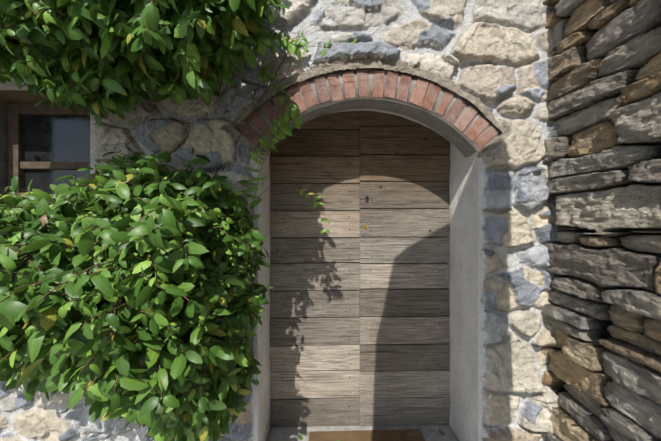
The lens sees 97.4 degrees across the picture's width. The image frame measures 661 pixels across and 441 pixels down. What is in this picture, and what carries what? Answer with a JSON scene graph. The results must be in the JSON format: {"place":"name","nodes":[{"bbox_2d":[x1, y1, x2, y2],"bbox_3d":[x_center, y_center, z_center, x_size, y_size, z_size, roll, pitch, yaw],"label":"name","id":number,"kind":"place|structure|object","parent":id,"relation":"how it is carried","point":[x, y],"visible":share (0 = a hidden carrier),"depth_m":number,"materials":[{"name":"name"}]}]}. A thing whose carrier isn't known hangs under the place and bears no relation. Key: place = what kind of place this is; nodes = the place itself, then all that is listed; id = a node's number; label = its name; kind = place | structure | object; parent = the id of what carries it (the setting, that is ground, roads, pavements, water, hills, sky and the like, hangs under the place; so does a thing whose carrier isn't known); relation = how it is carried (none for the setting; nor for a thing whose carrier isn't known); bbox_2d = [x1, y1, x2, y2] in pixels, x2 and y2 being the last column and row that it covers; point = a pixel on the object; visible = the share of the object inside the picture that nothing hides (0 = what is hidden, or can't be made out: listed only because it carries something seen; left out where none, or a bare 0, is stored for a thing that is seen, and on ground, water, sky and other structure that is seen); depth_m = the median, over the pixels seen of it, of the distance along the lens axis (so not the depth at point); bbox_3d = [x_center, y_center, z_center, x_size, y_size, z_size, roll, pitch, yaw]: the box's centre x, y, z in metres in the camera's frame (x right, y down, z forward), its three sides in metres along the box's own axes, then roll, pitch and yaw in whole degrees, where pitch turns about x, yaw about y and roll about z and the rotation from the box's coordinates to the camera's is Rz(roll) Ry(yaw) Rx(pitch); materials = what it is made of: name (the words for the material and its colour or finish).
{"place":"outdoors","nodes":[
{"label":"outdoors","id":0,"kind":"place"},
{"bbox_2d":[271,156,446,288],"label":"plank gaps","id":1,"kind":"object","parent":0,"point":[351,237],"depth_m":1.81,"materials":[{"name":"black wood"}]},
{"bbox_2d":[269,110,449,426],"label":"door boards","id":2,"kind":"object","parent":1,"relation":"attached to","point":[315,316],"depth_m":1.77,"materials":[{"name":"brown wood"}]},
{"bbox_2d":[280,119,439,419],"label":"door nails","id":3,"kind":"object","parent":2,"relation":"in","point":[349,283],"depth_m":1.77,"materials":[{"name":"black metal"}]},
{"bbox_2d":[267,424,458,440],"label":"door threshold","id":4,"kind":"object","parent":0,"point":[430,432],"depth_m":1.74,"materials":[{"name":"grey stone"}]},
{"bbox_2d":[309,429,424,440],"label":"doormat","id":5,"kind":"object","parent":4,"relation":"on","point":[378,435],"visible":0.85,"depth_m":1.67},
{"bbox_2d":[299,429,445,440],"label":"fallen leaves","id":6,"kind":"object","parent":4,"relation":"on","point":[410,434],"visible":0.98,"depth_m":1.68,"materials":[{"name":"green plant"}]},
{"label":"ground","id":7,"kind":"structure","parent":0,"visible":0},
{"bbox_2d":[0,0,564,440],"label":"wall stone","id":8,"kind":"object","parent":7,"relation":"on","point":[495,54],"visible":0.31,"depth_m":1.43,"materials":[{"name":"beige stone"}]},
{"bbox_2d":[0,101,7,196],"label":"window recess lining","id":9,"kind":"object","parent":8,"relation":"attached to","point":[3,145],"depth_m":1.63,"materials":[{"name":"grey paint"}]},
{"bbox_2d":[0,78,75,103],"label":"window lintel","id":10,"kind":"structure","parent":8,"relation":"in","point":[12,96],"depth_m":1.54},
{"bbox_2d":[8,103,89,193],"bbox_3d":[-1.505,-0.317,1.655,0.600,0.680,0.040,0,0,-2],"label":"window frame","id":11,"kind":"object","parent":8,"relation":"in","point":[17,164],"visible":0.33,"depth_m":1.63,"materials":[{"name":"brown wood"}]},
{"bbox_2d":[24,115,89,204],"bbox_3d":[-1.505,-0.317,1.665,0.600,0.680,0.001,0,0,-2],"label":"window glass","id":12,"kind":"object","parent":11,"relation":"in","point":[56,138],"depth_m":1.66,"materials":[{"name":"glass"}]},
{"bbox_2d":[0,147,273,440],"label":"jasmine bush","id":13,"kind":"object","parent":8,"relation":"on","point":[54,372],"depth_m":0.83,"materials":[{"name":"green plant"}]},
{"bbox_2d":[0,0,289,126],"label":"foliage","id":14,"kind":"object","parent":8,"relation":"attached to","point":[167,32],"depth_m":0.90,"materials":[{"name":"green plant"}]},
{"bbox_2d":[135,76,170,103],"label":"corbel slab","id":15,"kind":"structure","parent":8,"relation":"attached to","point":[152,98],"depth_m":1.38,"materials":[{"name":"stone"}]},
{"bbox_2d":[112,1,458,293],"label":"jasmine vine","id":16,"kind":"object","parent":8,"relation":"attached to","point":[286,129],"depth_m":1.39,"materials":[{"name":"green plant"}]},
{"bbox_2d":[237,69,498,148],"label":"brick arch","id":17,"kind":"structure","parent":8,"relation":"attached to","point":[427,101],"depth_m":1.44,"materials":[{"name":"red brick"}]},
{"bbox_2d":[258,99,477,440],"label":"door surround","id":18,"kind":"object","parent":7,"relation":"on","point":[463,288],"visible":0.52,"depth_m":1.60,"materials":[{"name":"grey concrete"}]},
{"bbox_2d":[235,68,501,157],"bbox_3d":[0.195,-0.547,1.510,1.350,0.424,0.130,0,0,-2],"label":"mortar","id":19,"kind":"object","parent":18,"relation":"attached to","point":[461,143],"visible":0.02,"depth_m":1.46,"materials":[{"name":"grey concrete"}]},
{"bbox_2d":[541,0,660,440],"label":"dry stone wall","id":20,"kind":"structure","parent":7,"relation":"on","point":[602,313],"depth_m":1.18,"materials":[{"name":"grey stone"}]}
]}

